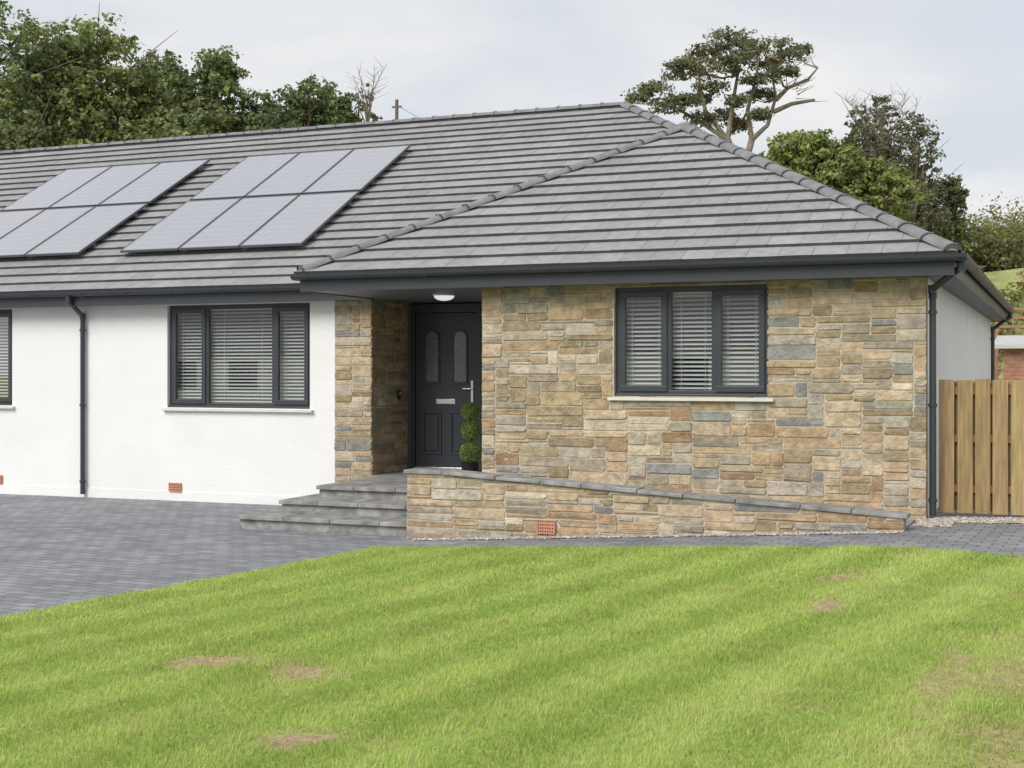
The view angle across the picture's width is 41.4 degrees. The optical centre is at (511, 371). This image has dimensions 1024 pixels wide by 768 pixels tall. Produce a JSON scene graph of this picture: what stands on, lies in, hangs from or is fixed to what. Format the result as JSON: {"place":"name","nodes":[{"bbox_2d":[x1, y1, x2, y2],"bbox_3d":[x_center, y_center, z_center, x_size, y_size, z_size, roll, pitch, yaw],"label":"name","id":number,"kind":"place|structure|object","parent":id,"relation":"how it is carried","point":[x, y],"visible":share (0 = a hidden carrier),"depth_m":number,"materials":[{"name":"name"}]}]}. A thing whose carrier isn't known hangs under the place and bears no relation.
{"place":"outdoors","nodes":[
{"label":"outdoors","id":0,"kind":"place"},
{"bbox_2d":[0,543,1023,767],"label":"lawn","id":1,"kind":"structure","parent":0,"point":[679,656],"depth_m":8.48,"materials":[{"name":"plant"}]},
{"bbox_2d":[0,494,1023,616],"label":"block paved driveway","id":2,"kind":"structure","parent":0,"point":[55,550],"depth_m":15.98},
{"bbox_2d":[237,471,406,535],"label":"entrance steps","id":3,"kind":"structure","parent":2,"relation":"on","point":[374,505],"depth_m":18.47,"materials":[{"name":"stone"}]},
{"bbox_2d":[459,402,480,471],"bbox_3d":[-0.650,1.036,20.904,0.355,1.149,0.356,0,0,22],"label":"topiary plant","id":4,"kind":"object","parent":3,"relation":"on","point":[470,464],"visible":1,"depth_m":20.82,"materials":[{"name":"green plant"}]},
{"bbox_2d":[412,516,1023,540],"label":"gravel border","id":5,"kind":"object","parent":2,"relation":"on","point":[936,521],"visible":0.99,"depth_m":15.68,"materials":[{"name":"grey gravel"}]},
{"bbox_2d":[0,0,1023,272],"label":"sky","id":6,"kind":"structure","parent":0,"point":[962,61],"materials":[{"name":"white"}]},
{"bbox_2d":[985,268,1023,379],"bbox_3d":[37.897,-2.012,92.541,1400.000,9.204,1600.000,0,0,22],"label":"ground","id":7,"kind":"structure","parent":0,"point":[1001,279],"depth_m":49.72,"materials":[{"name":"green plant"}]},
{"bbox_2d":[2,91,116,143],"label":"deciduous tree","id":8,"kind":"object","parent":7,"relation":"on","point":[50,112],"depth_m":54.26,"materials":[{"name":"green plant"}]},
{"bbox_2d":[0,0,121,150],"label":"deciduous tree","id":9,"kind":"object","parent":7,"relation":"on","point":[19,129],"visible":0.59,"depth_m":48.70,"materials":[{"name":"green plant"}]},
{"bbox_2d":[29,2,183,146],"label":"deciduous tree","id":10,"kind":"object","parent":7,"relation":"on","point":[141,80],"visible":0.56,"depth_m":50.88,"materials":[{"name":"green plant"}]},
{"bbox_2d":[113,49,197,139],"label":"deciduous tree","id":11,"kind":"object","parent":7,"relation":"on","point":[166,67],"visible":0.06,"depth_m":55.55,"materials":[{"name":"green plant"}]},
{"bbox_2d":[132,45,255,139],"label":"deciduous tree","id":12,"kind":"object","parent":7,"relation":"on","point":[207,110],"visible":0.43,"depth_m":50.23,"materials":[{"name":"green plant"}]},
{"bbox_2d":[228,74,348,131],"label":"deciduous tree","id":13,"kind":"object","parent":7,"relation":"on","point":[270,114],"visible":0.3,"depth_m":51.09,"materials":[{"name":"green plant"}]},
{"bbox_2d":[297,95,360,122],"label":"deciduous tree","id":14,"kind":"object","parent":7,"relation":"on","point":[336,111],"depth_m":56.58,"materials":[{"name":"green plant"}]},
{"bbox_2d":[332,83,382,122],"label":"deciduous tree","id":15,"kind":"object","parent":7,"relation":"on","point":[344,106],"visible":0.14,"depth_m":53.69,"materials":[{"name":"green plant"}]},
{"bbox_2d":[346,62,388,121],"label":"bare tree","id":16,"kind":"object","parent":7,"relation":"on","point":[367,110],"visible":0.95,"depth_m":53.00,"materials":[{"name":"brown plant"}]},
{"bbox_2d":[392,99,418,118],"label":"utility pole","id":17,"kind":"object","parent":7,"relation":"on","point":[396,106],"visible":0.24,"depth_m":59.92,"materials":[{"name":"brown wood"}]},
{"bbox_2d":[0,101,1015,519],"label":"bungalow","id":18,"kind":"object","parent":7,"relation":"on","point":[622,293],"visible":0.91,"depth_m":20.14,"materials":[{"name":"paint"}]},
{"bbox_2d":[0,309,11,404],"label":"side room window frame","id":19,"kind":"structure","parent":18,"relation":"in","point":[5,312],"depth_m":23.96,"materials":[{"name":"plastic"}]},
{"bbox_2d":[0,209,44,237],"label":"solar panel","id":20,"kind":"object","parent":18,"relation":"on","point":[10,221],"visible":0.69,"depth_m":26.72,"materials":[{"name":"grey glass"}]},
{"bbox_2d":[0,206,95,257],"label":"solar panel","id":21,"kind":"object","parent":18,"relation":"on","point":[22,240],"visible":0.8,"depth_m":25.81,"materials":[{"name":"grey glass"}]},
{"bbox_2d":[0,166,111,211],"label":"solar panel","id":22,"kind":"object","parent":18,"relation":"on","point":[55,189],"visible":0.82,"depth_m":28.06,"materials":[{"name":"grey glass"}]},
{"bbox_2d":[25,203,147,256],"bbox_3d":[-7.927,-2.669,25.311,1.255,1.146,2.000,0,0,22],"label":"solar panel","id":23,"kind":"object","parent":18,"relation":"on","point":[85,231],"visible":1,"depth_m":25.21,"materials":[{"name":"grey glass"}]},
{"bbox_2d":[48,163,158,208],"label":"solar panel","id":24,"kind":"object","parent":18,"relation":"on","point":[103,186],"visible":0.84,"depth_m":27.59,"materials":[{"name":"grey glass"}]},
{"bbox_2d":[99,159,209,205],"bbox_3d":[-7.154,-3.813,27.199,1.255,1.146,2.000,0,0,22],"label":"solar panel","id":25,"kind":"object","parent":18,"relation":"on","point":[159,180],"visible":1,"depth_m":27.11,"materials":[{"name":"grey glass"}]},
{"bbox_2d":[120,198,241,252],"bbox_3d":[-5.955,-2.669,24.504,1.255,1.146,2.000,0,0,22],"label":"solar panel","id":26,"kind":"object","parent":18,"relation":"on","point":[178,227],"visible":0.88,"depth_m":24.41,"materials":[{"name":"grey glass"}]},
{"bbox_2d":[178,194,299,249],"bbox_3d":[-4.813,-2.669,24.036,1.255,1.146,2.000,0,0,22],"label":"solar panel","id":27,"kind":"object","parent":18,"relation":"on","point":[238,223],"visible":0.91,"depth_m":23.94,"materials":[{"name":"grey glass"}]},
{"bbox_2d":[168,303,309,408],"bbox_3d":[-4.459,-0.254,22.174,2.780,1.712,0.120,0,0,22],"label":"living room window frame","id":28,"kind":"structure","parent":18,"relation":"in","point":[205,402],"depth_m":22.23,"materials":[{"name":"plastic"}]},
{"bbox_2d":[189,153,298,200],"bbox_3d":[-5.182,-3.813,26.392,1.255,1.146,2.000,0,0,22],"label":"solar panel","id":29,"kind":"object","parent":18,"relation":"on","point":[243,178],"visible":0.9,"depth_m":26.32,"materials":[{"name":"grey glass"}]},
{"bbox_2d":[239,191,359,247],"bbox_3d":[-3.670,-2.669,23.568,1.255,1.146,2.000,0,0,22],"label":"solar panel","id":30,"kind":"object","parent":18,"relation":"on","point":[300,219],"visible":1,"depth_m":23.46,"materials":[{"name":"grey glass"}]},
{"bbox_2d":[245,149,353,196],"bbox_3d":[-4.040,-3.813,25.924,1.255,1.146,2.000,0,0,22],"label":"solar panel","id":31,"kind":"object","parent":18,"relation":"on","point":[301,173],"visible":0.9,"depth_m":25.85,"materials":[{"name":"grey glass"}]},
{"bbox_2d":[302,145,410,193],"bbox_3d":[-2.897,-3.813,25.456,1.255,1.146,2.000,0,0,22],"label":"solar panel","id":32,"kind":"object","parent":18,"relation":"on","point":[359,169],"visible":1,"depth_m":25.37,"materials":[{"name":"grey glass"}]},
{"bbox_2d":[416,313,476,466],"bbox_3d":[-1.080,0.292,22.036,1.100,2.505,0.134,0,0,22],"label":"front door","id":33,"kind":"structure","parent":18,"relation":"in","point":[446,343],"depth_m":22.06,"materials":[{"name":"plastic"}]},
{"bbox_2d":[615,284,768,396],"bbox_3d":[2.272,-0.384,17.159,2.040,1.412,0.120,0,0,22],"label":"bedroom window frame","id":34,"kind":"structure","parent":18,"relation":"in","point":[666,293],"depth_m":17.18,"materials":[{"name":"plastic"}]},
{"bbox_2d":[407,474,914,538],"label":"ramp wall","id":35,"kind":"structure","parent":7,"relation":"on","point":[909,522],"depth_m":16.34,"materials":[{"name":"beige stone"}]},
{"bbox_2d":[536,521,555,534],"bbox_3d":[0.413,1.897,16.471,0.240,0.145,0.042,0,0,22],"label":"air vent","id":36,"kind":"object","parent":35,"relation":"attached to","point":[545,527],"visible":1,"depth_m":16.45,"materials":[{"name":"ceramic"}]},
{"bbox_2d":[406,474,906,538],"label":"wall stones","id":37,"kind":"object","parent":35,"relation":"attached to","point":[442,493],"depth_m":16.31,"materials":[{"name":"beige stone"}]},
{"bbox_2d":[403,468,909,518],"bbox_3d":[1.533,1.428,16.159,6.182,0.377,0.331,0,0,22],"label":"wall coping","id":38,"kind":"object","parent":35,"relation":"on","point":[705,496],"depth_m":15.96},
{"bbox_2d":[620,25,821,151],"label":"pine tree","id":39,"kind":"object","parent":7,"relation":"on","point":[750,49],"visible":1,"depth_m":54.73,"materials":[{"name":"green plant"}]},
{"bbox_2d":[759,128,860,186],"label":"deciduous tree","id":40,"kind":"object","parent":7,"relation":"on","point":[796,149],"visible":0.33,"depth_m":49.44,"materials":[{"name":"green plant"}]},
{"bbox_2d":[833,94,907,166],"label":"deciduous tree","id":41,"kind":"object","parent":7,"relation":"on","point":[852,137],"visible":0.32,"depth_m":55.72,"materials":[{"name":"green plant"}]},
{"bbox_2d":[812,142,932,221],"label":"deciduous tree","id":42,"kind":"object","parent":7,"relation":"on","point":[873,181],"visible":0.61,"depth_m":47.98,"materials":[{"name":"green plant"}]},
{"bbox_2d":[836,83,917,160],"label":"bare tree","id":43,"kind":"object","parent":7,"relation":"on","point":[881,128],"visible":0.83,"depth_m":54.65,"materials":[{"name":"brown plant"}]},
{"bbox_2d":[849,111,960,240],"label":"deciduous tree","id":44,"kind":"object","parent":7,"relation":"on","point":[933,214],"visible":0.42,"depth_m":53.28,"materials":[{"name":"green plant"}]},
{"bbox_2d":[906,175,973,245],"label":"deciduous tree","id":45,"kind":"object","parent":7,"relation":"on","point":[957,193],"visible":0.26,"depth_m":55.14,"materials":[{"name":"green plant"}]},
{"bbox_2d":[931,191,1023,375],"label":"hillside scrub","id":46,"kind":"object","parent":7,"relation":"on","point":[999,247],"visible":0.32,"depth_m":55.69,"materials":[{"name":"green plant"}]},
{"bbox_2d":[939,379,1023,515],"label":"wooden fence","id":47,"kind":"object","parent":7,"relation":"on","point":[981,446],"visible":1,"depth_m":16.11,"materials":[{"name":"brown wood"}]},
{"bbox_2d":[995,335,1023,380],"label":"brick outbuilding","id":48,"kind":"structure","parent":7,"relation":"on","point":[1012,364],"depth_m":35.30,"materials":[{"name":"red brick"}]},
{"bbox_2d":[995,307,1023,379],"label":"post and rail fence","id":49,"kind":"object","parent":7,"relation":"on","point":[996,334],"visible":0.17,"depth_m":38.62,"materials":[{"name":"brown wood"}]}
]}

